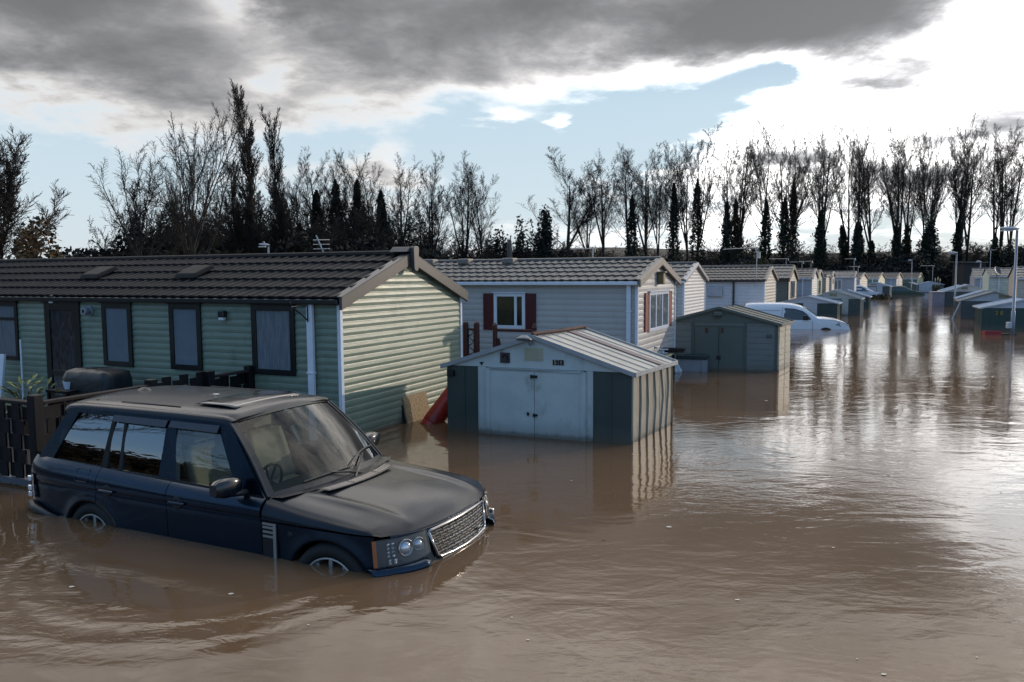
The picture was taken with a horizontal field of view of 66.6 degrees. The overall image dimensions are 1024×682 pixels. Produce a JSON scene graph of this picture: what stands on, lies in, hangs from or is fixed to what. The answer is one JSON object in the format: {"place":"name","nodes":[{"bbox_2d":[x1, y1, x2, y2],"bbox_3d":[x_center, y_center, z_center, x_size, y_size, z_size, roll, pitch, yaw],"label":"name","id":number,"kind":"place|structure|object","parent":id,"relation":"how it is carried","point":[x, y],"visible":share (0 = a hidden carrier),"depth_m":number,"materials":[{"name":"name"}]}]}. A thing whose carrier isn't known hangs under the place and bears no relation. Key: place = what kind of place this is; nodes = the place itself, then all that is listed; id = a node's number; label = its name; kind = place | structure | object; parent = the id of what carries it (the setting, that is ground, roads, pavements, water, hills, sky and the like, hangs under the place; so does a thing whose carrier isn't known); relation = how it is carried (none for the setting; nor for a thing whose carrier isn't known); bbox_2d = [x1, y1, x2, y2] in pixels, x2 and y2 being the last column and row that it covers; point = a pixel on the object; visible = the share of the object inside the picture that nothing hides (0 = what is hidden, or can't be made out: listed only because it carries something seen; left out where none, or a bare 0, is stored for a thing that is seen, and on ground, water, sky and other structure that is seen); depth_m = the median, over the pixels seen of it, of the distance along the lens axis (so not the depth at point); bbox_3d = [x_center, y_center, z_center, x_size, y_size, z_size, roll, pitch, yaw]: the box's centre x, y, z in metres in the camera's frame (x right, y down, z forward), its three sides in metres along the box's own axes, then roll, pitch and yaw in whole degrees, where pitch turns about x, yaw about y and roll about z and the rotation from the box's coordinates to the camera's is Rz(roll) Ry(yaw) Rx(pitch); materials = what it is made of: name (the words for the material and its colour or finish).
{"place":"outdoors","nodes":[
{"label":"outdoors","id":0,"kind":"place"},
{"bbox_2d":[0,292,1023,681],"bbox_3d":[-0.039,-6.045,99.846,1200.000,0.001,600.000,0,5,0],"label":"flood water","id":1,"kind":"structure","parent":0,"point":[888,540],"depth_m":6.47,"materials":[{"name":"liquid"}]},
{"bbox_2d":[0,213,63,258],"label":"bush","id":2,"kind":"object","parent":1,"relation":"on","point":[27,249],"visible":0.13,"depth_m":43.47,"materials":[{"name":"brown plant"}]},
{"bbox_2d":[6,411,60,476],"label":"timber deck","id":3,"kind":"structure","parent":1,"relation":"on","point":[28,450],"depth_m":11.13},
{"bbox_2d":[0,373,59,434],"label":"potted plant","id":4,"kind":"object","parent":3,"relation":"on","point":[38,382],"visible":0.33,"depth_m":11.90,"materials":[{"name":"green plant"}]},
{"bbox_2d":[62,366,132,415],"bbox_3d":[-6.531,0.897,12.317,1.225,0.971,0.610,2,5,25],"label":"covered barbecue","id":5,"kind":"object","parent":3,"relation":"on","point":[84,380],"visible":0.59,"depth_m":12.07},
{"bbox_2d":[0,125,69,258],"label":"bare tree","id":6,"kind":"object","parent":1,"relation":"on","point":[9,188],"visible":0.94,"depth_m":47.80,"materials":[{"name":"brown plant"}]},
{"bbox_2d":[0,365,254,485],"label":"deck fence","id":7,"kind":"object","parent":1,"relation":"on","point":[35,413],"visible":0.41,"depth_m":9.03,"materials":[{"name":"wood"}]},
{"bbox_2d":[88,140,205,255],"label":"bare tree","id":8,"kind":"object","parent":1,"relation":"on","point":[141,212],"visible":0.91,"depth_m":69.93,"materials":[{"name":"brown plant"}]},
{"bbox_2d":[131,98,251,254],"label":"bare tree","id":9,"kind":"object","parent":1,"relation":"on","point":[193,243],"visible":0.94,"depth_m":71.69,"materials":[{"name":"brown plant"}]},
{"bbox_2d":[150,151,234,254],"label":"bare tree","id":10,"kind":"object","parent":1,"relation":"on","point":[171,203],"visible":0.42,"depth_m":75.23,"materials":[{"name":"brown plant"}]},
{"bbox_2d":[0,235,467,432],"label":"static caravan","id":11,"kind":"object","parent":1,"relation":"on","point":[365,341],"visible":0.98,"depth_m":12.69,"materials":[{"name":"green"}]},
{"bbox_2d":[0,301,19,359],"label":"window","id":12,"kind":"structure","parent":11,"relation":"in","point":[9,327],"depth_m":14.27,"materials":[{"name":"glass"}]},
{"bbox_2d":[40,301,82,398],"bbox_3d":[-7.861,0.200,13.667,0.970,1.787,0.075,2,5,25],"label":"door","id":13,"kind":"structure","parent":11,"relation":"in","point":[62,322],"depth_m":13.68,"materials":[{"name":"black plastic"}]},
{"bbox_2d":[98,302,133,366],"bbox_3d":[-6.617,-0.116,13.057,0.756,1.080,0.075,2,5,25],"label":"window","id":14,"kind":"structure","parent":11,"relation":"in","point":[117,331],"depth_m":13.07,"materials":[{"name":"glass"}]},
{"bbox_2d":[165,303,203,370],"bbox_3d":[-5.198,-0.076,12.397,0.740,1.077,0.075,2,5,25],"label":"window","id":15,"kind":"structure","parent":11,"relation":"in","point":[185,326],"depth_m":12.41,"materials":[{"name":"glass"}]},
{"bbox_2d":[247,304,296,375],"bbox_3d":[-3.571,-0.025,11.643,0.880,1.072,0.075,2,5,25],"label":"window","id":16,"kind":"structure","parent":11,"relation":"in","point":[273,337],"depth_m":11.65,"materials":[{"name":"glass"}]},
{"bbox_2d":[219,158,251,253],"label":"poplar tree","id":17,"kind":"object","parent":1,"relation":"on","point":[237,233],"visible":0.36,"depth_m":83.23,"materials":[{"name":"green plant"}]},
{"bbox_2d":[228,77,272,253],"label":"poplar tree","id":18,"kind":"object","parent":1,"relation":"on","point":[254,237],"visible":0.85,"depth_m":80.02,"materials":[{"name":"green plant"}]},
{"bbox_2d":[27,385,494,577],"bbox_3d":[-2.579,1.446,7.957,4.881,1.816,2.380,2,5,25],"label":"parked car","id":19,"kind":"object","parent":1,"relation":"on","point":[293,476],"visible":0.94,"depth_m":7.24,"materials":[{"name":"blue paint"}]},
{"bbox_2d":[257,104,296,252],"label":"poplar tree","id":20,"kind":"object","parent":1,"relation":"on","point":[280,230],"visible":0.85,"depth_m":82.66,"materials":[{"name":"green plant"}]},
{"bbox_2d":[258,146,321,243],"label":"bare tree","id":21,"kind":"object","parent":1,"relation":"on","point":[293,194],"visible":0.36,"depth_m":93.04,"materials":[{"name":"brown plant"}]},
{"bbox_2d":[289,150,343,234],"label":"bare tree","id":22,"kind":"object","parent":1,"relation":"on","point":[316,208],"visible":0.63,"depth_m":93.32,"materials":[{"name":"brown plant"}]},
{"bbox_2d":[320,148,352,245],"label":"bare tree","id":23,"kind":"object","parent":1,"relation":"on","point":[337,191],"visible":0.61,"depth_m":92.99,"materials":[{"name":"brown plant"}]},
{"bbox_2d":[322,152,370,240],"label":"bare tree","id":24,"kind":"object","parent":1,"relation":"on","point":[354,197],"visible":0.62,"depth_m":93.47,"materials":[{"name":"brown plant"}]},
{"bbox_2d":[348,150,383,237],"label":"bare tree","id":25,"kind":"object","parent":1,"relation":"on","point":[371,199],"visible":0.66,"depth_m":93.05,"materials":[{"name":"brown plant"}]},
{"bbox_2d":[371,153,430,246],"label":"bare tree","id":26,"kind":"object","parent":1,"relation":"on","point":[400,175],"visible":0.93,"depth_m":93.83,"materials":[{"name":"brown plant"}]},
{"bbox_2d":[401,391,428,423],"bbox_3d":[-1.574,1.311,13.003,0.075,0.910,0.770,-11,0,25],"label":"leaning board","id":27,"kind":"object","parent":1,"relation":"in","point":[415,407],"visible":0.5,"depth_m":12.92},
{"bbox_2d":[420,387,447,423],"bbox_3d":[-1.058,0.991,12.941,0.320,0.320,1.200,6,53,52],"label":"kayak","id":28,"kind":"object","parent":1,"relation":"on","point":[437,413],"visible":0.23,"depth_m":12.71,"materials":[{"name":"red paint"}]},
{"bbox_2d":[414,150,456,250],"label":"bare tree","id":29,"kind":"object","parent":1,"relation":"on","point":[431,222],"visible":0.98,"depth_m":92.85,"materials":[{"name":"brown plant"}]},
{"bbox_2d":[442,149,499,258],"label":"bare tree","id":30,"kind":"object","parent":1,"relation":"on","point":[461,214],"visible":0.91,"depth_m":93.87,"materials":[{"name":"brown plant"}]},
{"bbox_2d":[463,321,479,356],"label":"deck gate","id":31,"kind":"structure","parent":1,"relation":"in","point":[475,333],"depth_m":16.16,"materials":[{"name":"brown wood"}]},
{"bbox_2d":[454,163,499,258],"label":"bare tree","id":32,"kind":"object","parent":1,"relation":"on","point":[478,234],"visible":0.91,"depth_m":93.96,"materials":[{"name":"brown plant"}]},
{"bbox_2d":[484,225,514,258],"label":"bush","id":33,"kind":"object","parent":1,"relation":"on","point":[497,244],"visible":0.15,"depth_m":98.35,"materials":[{"name":"green plant"}]},
{"bbox_2d":[493,323,544,346],"bbox_3d":[0.133,0.497,15.767,1.150,1.740,0.133,2,5,25],"label":"deck handrail","id":34,"kind":"object","parent":1,"relation":"in","point":[496,341],"visible":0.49,"depth_m":15.85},
{"bbox_2d":[512,214,539,258],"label":"bush","id":35,"kind":"object","parent":1,"relation":"on","point":[520,237],"visible":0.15,"depth_m":98.77,"materials":[{"name":"green plant"}]},
{"bbox_2d":[535,204,552,257],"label":"conifer tree","id":36,"kind":"object","parent":1,"relation":"on","point":[545,239],"visible":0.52,"depth_m":96.90,"materials":[{"name":"green plant"}]},
{"bbox_2d":[424,256,680,357],"bbox_3d":[-1.442,-0.482,19.680,10.760,3.150,3.633,2,5,25],"label":"static caravan","id":37,"kind":"object","parent":1,"relation":"on","point":[631,300],"visible":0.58,"depth_m":17.06,"materials":[{"name":"beige"}]},
{"bbox_2d":[492,292,526,328],"bbox_3d":[-0.059,-0.672,17.152,0.820,0.807,0.075,2,5,25],"label":"window","id":38,"kind":"structure","parent":37,"relation":"in","point":[509,307],"depth_m":17.16,"materials":[{"name":"white plastic"}]},
{"bbox_2d":[648,290,670,331],"bbox_3d":[3.311,-0.695,17.504,0.075,0.882,1.770,2,5,25],"label":"window","id":39,"kind":"structure","parent":37,"relation":"in","point":[658,299],"depth_m":17.51,"materials":[{"name":"white plastic"}]},
{"bbox_2d":[440,325,677,444],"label":"metal shed","id":40,"kind":"structure","parent":1,"relation":"on","point":[580,383],"depth_m":11.51,"materials":[{"name":"white paint"}]},
{"bbox_2d":[490,370,534,436],"bbox_3d":[0.003,1.128,11.664,0.709,1.375,0.025,2,5,23],"label":"door","id":41,"kind":"structure","parent":40,"relation":"in","point":[512,396],"depth_m":11.63,"materials":[{"name":"white paint"}]},
{"bbox_2d":[534,372,579,440],"bbox_3d":[0.664,1.147,11.389,0.709,1.375,0.025,2,5,23],"label":"door","id":42,"kind":"structure","parent":40,"relation":"in","point":[557,395],"depth_m":11.36,"materials":[{"name":"white paint"}]},
{"bbox_2d":[582,245,708,317],"bbox_3d":[1.886,-1.418,27.272,9.180,3.693,3.526,2,5,25],"label":"static caravan","id":43,"kind":"object","parent":1,"relation":"on","point":[690,294],"visible":0.1,"depth_m":24.97,"materials":[{"name":"white"}]},
{"bbox_2d":[675,354,708,371],"bbox_3d":[4.404,0.739,19.344,0.900,0.800,0.360,1,5,19],"label":"storage bench","id":44,"kind":"object","parent":1,"relation":"on","point":[693,362],"visible":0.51,"depth_m":19.17,"materials":[{"name":"grey plastic"}]},
{"bbox_2d":[675,304,794,371],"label":"metal shed","id":45,"kind":"structure","parent":1,"relation":"on","point":[735,337],"depth_m":19.27,"materials":[{"name":"green metal"}]},
{"bbox_2d":[694,326,718,369],"bbox_3d":[4.852,0.378,19.475,0.586,1.490,0.025,1,5,19],"label":"door","id":46,"kind":"structure","parent":45,"relation":"in","point":[705,343],"depth_m":19.43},
{"bbox_2d":[719,327,743,370],"bbox_3d":[5.414,0.391,19.284,0.586,1.490,0.025,1,5,19],"label":"door","id":47,"kind":"structure","parent":45,"relation":"in","point":[731,342],"depth_m":19.25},
{"bbox_2d":[701,247,778,309],"bbox_3d":[7.689,-2.711,40.476,11.180,3.970,4.066,2,5,26],"label":"static caravan","id":48,"kind":"object","parent":1,"relation":"on","point":[733,285],"visible":0.27,"depth_m":37.25,"materials":[{"name":"beige"}]},
{"bbox_2d":[701,264,798,301],"bbox_3d":[12.666,-3.187,49.815,10.180,3.280,4.260,2,5,27],"label":"static caravan","id":49,"kind":"object","parent":1,"relation":"on","point":[786,283],"visible":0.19,"depth_m":46.64,"materials":[{"name":"grey"}]},
{"bbox_2d":[745,302,849,329],"bbox_3d":[12.514,-0.852,34.385,4.352,1.710,2.160,1,5,18],"label":"parked van","id":50,"kind":"object","parent":1,"relation":"on","point":[803,317],"visible":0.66,"depth_m":33.55,"materials":[{"name":"white paint"}]},
{"bbox_2d":[784,257,818,297],"bbox_3d":[16.300,-3.870,54.384,9.180,3.824,4.305,2,5,26],"label":"static caravan","id":51,"kind":"object","parent":1,"relation":"on","point":[807,283],"visible":0.22,"depth_m":51.25,"materials":[{"name":"grey"}]},
{"bbox_2d":[782,295,842,317],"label":"metal shed","id":52,"kind":"structure","parent":1,"relation":"in","point":[822,306],"depth_m":41.91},
{"bbox_2d":[816,289,864,315],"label":"metal shed","id":53,"kind":"structure","parent":1,"relation":"in","point":[852,304],"depth_m":43.97,"materials":[{"name":"grey metal"}]},
{"bbox_2d":[834,257,857,290],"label":"static caravan","id":54,"kind":"object","parent":1,"relation":"on","point":[845,280],"visible":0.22,"depth_m":69.29,"materials":[{"name":"grey"}]},
{"bbox_2d":[928,284,981,305],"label":"metal shed","id":55,"kind":"structure","parent":1,"relation":"in","point":[945,297],"depth_m":54.72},
{"bbox_2d":[951,261,988,285],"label":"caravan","id":56,"kind":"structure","parent":1,"relation":"on","point":[963,271],"depth_m":99.68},
{"bbox_2d":[952,290,1011,318],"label":"metal shed","id":57,"kind":"structure","parent":1,"relation":"on","point":[965,309],"depth_m":39.96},
{"bbox_2d":[982,248,1011,294],"bbox_3d":[34.739,-3.799,49.480,8.180,4.275,3.874,2,5,25],"label":"static caravan","id":58,"kind":"object","parent":1,"relation":"on","point":[996,279],"visible":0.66,"depth_m":49.75,"materials":[{"name":"green"}]},
{"bbox_2d":[972,297,1023,330],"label":"metal shed","id":59,"kind":"structure","parent":1,"relation":"on","point":[993,316],"depth_m":31.87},
{"bbox_2d":[1000,225,1019,334],"bbox_3d":[18.673,-2.079,29.440,0.731,4.530,0.267,0,5,0],"label":"street lamp","id":60,"kind":"object","parent":1,"relation":"in","point":[1011,325],"visible":0.97,"depth_m":29.39,"materials":[{"name":"metal"}]},
{"bbox_2d":[1008,266,1023,298],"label":"static caravan","id":61,"kind":"object","parent":1,"relation":"on","point":[1020,283],"visible":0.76,"depth_m":45.15,"materials":[{"name":"beige"}]},
{"bbox_2d":[0,0,1023,258],"label":"sky","id":62,"kind":"structure","parent":0,"point":[503,82],"materials":[{"name":"grey"}]},
{"bbox_2d":[450,247,987,266],"bbox_3d":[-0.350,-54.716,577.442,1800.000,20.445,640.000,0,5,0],"label":"hills","id":63,"kind":"structure","parent":0,"point":[664,251],"depth_m":396.44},
{"bbox_3d":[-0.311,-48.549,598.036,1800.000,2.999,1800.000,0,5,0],"label":"ground","id":64,"kind":"structure","parent":0,"visible":0},
{"bbox_2d":[46,226,395,257],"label":"hedge bank","id":65,"kind":"structure","parent":64,"relation":"on","point":[378,245],"depth_m":80.98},
{"bbox_2d":[84,185,591,259],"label":"undergrowth","id":66,"kind":"object","parent":64,"relation":"on","point":[338,242],"visible":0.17,"depth_m":88.01,"materials":[{"name":"plant"}]},
{"bbox_2d":[373,190,393,238],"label":"conifer tree","id":67,"kind":"object","parent":64,"relation":"on","point":[381,197],"visible":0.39,"depth_m":93.73,"materials":[{"name":"green plant"}]},
{"bbox_2d":[414,245,587,259],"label":"hedge bank","id":68,"kind":"structure","parent":64,"relation":"on","point":[428,252],"depth_m":86.83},
{"bbox_2d":[518,146,623,250],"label":"bare tree","id":69,"kind":"object","parent":64,"relation":"on","point":[586,221],"visible":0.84,"depth_m":116.66,"materials":[{"name":"brown plant"}]},
{"bbox_2d":[564,155,605,255],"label":"bare tree","id":70,"kind":"object","parent":64,"relation":"on","point":[586,238],"visible":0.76,"depth_m":117.85,"materials":[{"name":"brown plant"}]},
{"bbox_2d":[574,147,623,253],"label":"bare tree","id":71,"kind":"object","parent":64,"relation":"on","point":[602,229],"visible":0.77,"depth_m":119.50,"materials":[{"name":"brown plant"}]},
{"bbox_2d":[597,149,647,256],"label":"bare tree","id":72,"kind":"object","parent":64,"relation":"on","point":[631,229],"visible":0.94,"depth_m":116.23,"materials":[{"name":"brown plant"}]},
{"bbox_2d":[611,142,679,255],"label":"bare tree","id":73,"kind":"object","parent":64,"relation":"on","point":[644,211],"visible":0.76,"depth_m":118.04,"materials":[{"name":"brown plant"}]},
{"bbox_2d":[638,148,671,255],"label":"bare tree","id":74,"kind":"object","parent":64,"relation":"on","point":[657,223],"visible":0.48,"depth_m":120.64,"materials":[{"name":"brown plant"}]},
{"bbox_2d":[647,135,702,261],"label":"bare tree","id":75,"kind":"object","parent":64,"relation":"on","point":[674,213],"visible":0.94,"depth_m":116.40,"materials":[{"name":"brown plant"}]},
{"bbox_2d":[660,143,700,261],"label":"bare tree","id":76,"kind":"object","parent":64,"relation":"on","point":[686,231],"visible":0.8,"depth_m":117.53,"materials":[{"name":"brown plant"}]},
{"bbox_2d":[670,121,728,264],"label":"bare tree","id":77,"kind":"object","parent":64,"relation":"on","point":[699,221],"visible":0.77,"depth_m":120.10,"materials":[{"name":"brown plant"}]},
{"bbox_2d":[694,125,753,264],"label":"bare tree","id":78,"kind":"object","parent":64,"relation":"on","point":[727,226],"visible":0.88,"depth_m":116.56,"materials":[{"name":"brown plant"}]},
{"bbox_2d":[440,237,1014,265],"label":"woodland","id":79,"kind":"object","parent":64,"relation":"on","point":[945,258],"visible":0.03,"depth_m":178.66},
{"bbox_2d":[715,167,745,264],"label":"bare tree","id":80,"kind":"object","parent":64,"relation":"on","point":[734,243],"visible":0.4,"depth_m":118.56,"materials":[{"name":"brown plant"}]},
{"bbox_2d":[732,124,772,260],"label":"bare tree","id":81,"kind":"object","parent":64,"relation":"on","point":[743,209],"visible":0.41,"depth_m":119.66,"materials":[{"name":"brown plant"}]},
{"bbox_2d":[739,112,789,262],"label":"bare tree","id":82,"kind":"object","parent":64,"relation":"on","point":[765,244],"visible":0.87,"depth_m":115.83,"materials":[{"name":"brown plant"}]},
{"bbox_2d":[751,119,823,261],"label":"bare tree","id":83,"kind":"object","parent":64,"relation":"on","point":[784,235],"visible":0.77,"depth_m":118.17,"materials":[{"name":"brown plant"}]},
{"bbox_2d":[774,119,815,263],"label":"bare tree","id":84,"kind":"object","parent":64,"relation":"on","point":[795,234],"visible":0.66,"depth_m":119.72,"materials":[{"name":"brown plant"}]},
{"bbox_2d":[577,242,1023,284],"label":"undergrowth","id":85,"kind":"object","parent":64,"relation":"on","point":[974,257],"visible":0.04,"depth_m":119.33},
{"bbox_2d":[617,253,1023,287],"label":"hedge bank","id":86,"kind":"structure","parent":64,"relation":"on","point":[901,263],"depth_m":109.39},
{"bbox_2d":[802,116,849,270],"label":"bare tree","id":87,"kind":"object","parent":64,"relation":"on","point":[819,234],"visible":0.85,"depth_m":116.77,"materials":[{"name":"brown plant"}]},
{"bbox_2d":[798,115,857,270],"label":"bare tree","id":88,"kind":"object","parent":64,"relation":"on","point":[817,192],"visible":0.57,"depth_m":117.75,"materials":[{"name":"brown plant"}]},
{"bbox_2d":[825,127,868,265],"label":"bare tree","id":89,"kind":"object","parent":64,"relation":"on","point":[843,246],"visible":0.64,"depth_m":120.35,"materials":[{"name":"brown plant"}]},
{"bbox_2d":[838,118,880,265],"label":"bare tree","id":90,"kind":"object","parent":64,"relation":"on","point":[856,250],"visible":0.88,"depth_m":116.64,"materials":[{"name":"brown plant"}]},
{"bbox_2d":[848,115,879,266],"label":"bare tree","id":91,"kind":"object","parent":64,"relation":"on","point":[863,254],"visible":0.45,"depth_m":118.61,"materials":[{"name":"brown plant"}]},
{"bbox_2d":[838,130,902,263],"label":"bare tree","id":92,"kind":"object","parent":64,"relation":"on","point":[871,248],"visible":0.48,"depth_m":121.03,"materials":[{"name":"brown plant"}]},
{"bbox_2d":[873,121,921,256],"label":"bare tree","id":93,"kind":"object","parent":64,"relation":"on","point":[890,194],"visible":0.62,"depth_m":118.32,"materials":[{"name":"brown plant"}]},
{"bbox_2d":[875,118,930,271],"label":"bare tree","id":94,"kind":"object","parent":64,"relation":"on","point":[896,243],"visible":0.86,"depth_m":116.37,"materials":[{"name":"brown plant"}]},
{"bbox_2d":[890,132,939,266],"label":"bare tree","id":95,"kind":"object","parent":64,"relation":"on","point":[906,245],"visible":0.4,"depth_m":120.95,"materials":[{"name":"brown plant"}]},
{"bbox_2d":[892,130,948,235],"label":"bare tree","id":96,"kind":"object","parent":64,"relation":"on","point":[938,186],"visible":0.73,"depth_m":117.72,"materials":[{"name":"brown plant"}]},
{"bbox_2d":[906,126,949,235],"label":"bare tree","id":97,"kind":"object","parent":64,"relation":"on","point":[923,176],"visible":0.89,"depth_m":116.80,"materials":[{"name":"brown plant"}]},
{"bbox_2d":[915,210,942,279],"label":"conifer tree","id":98,"kind":"object","parent":64,"relation":"on","point":[929,242],"visible":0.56,"depth_m":113.65,"materials":[{"name":"green plant"}]},
{"bbox_2d":[916,123,956,229],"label":"bare tree","id":99,"kind":"object","parent":64,"relation":"on","point":[934,179],"visible":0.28,"depth_m":119.92,"materials":[{"name":"brown plant"}]},
{"bbox_2d":[944,109,984,282],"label":"bare tree","id":100,"kind":"object","parent":64,"relation":"on","point":[958,238],"visible":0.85,"depth_m":116.68,"materials":[{"name":"brown plant"}]},
{"bbox_2d":[943,119,990,265],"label":"bare tree","id":101,"kind":"object","parent":64,"relation":"on","point":[963,192],"visible":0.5,"depth_m":117.57,"materials":[{"name":"brown plant"}]},
{"bbox_2d":[938,120,998,261],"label":"bare tree","id":102,"kind":"object","parent":64,"relation":"on","point":[967,237],"visible":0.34,"depth_m":120.48,"materials":[{"name":"brown plant"}]},
{"bbox_2d":[959,117,1023,267],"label":"bare tree","id":103,"kind":"object","parent":64,"relation":"on","point":[995,251],"visible":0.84,"depth_m":116.27,"materials":[{"name":"brown plant"}]},
{"bbox_2d":[982,123,1023,256],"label":"bare tree","id":104,"kind":"object","parent":64,"relation":"on","point":[1010,193],"visible":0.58,"depth_m":118.73,"materials":[{"name":"brown plant"}]},
{"bbox_2d":[989,135,1023,247],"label":"bare tree","id":105,"kind":"object","parent":64,"relation":"on","point":[1014,209],"visible":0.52,"depth_m":120.91,"materials":[{"name":"brown plant"}]},
{"bbox_2d":[993,244,1023,267],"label":"bush","id":106,"kind":"object","parent":64,"relation":"on","point":[1010,249],"visible":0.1,"depth_m":115.02,"materials":[{"name":"green plant"}]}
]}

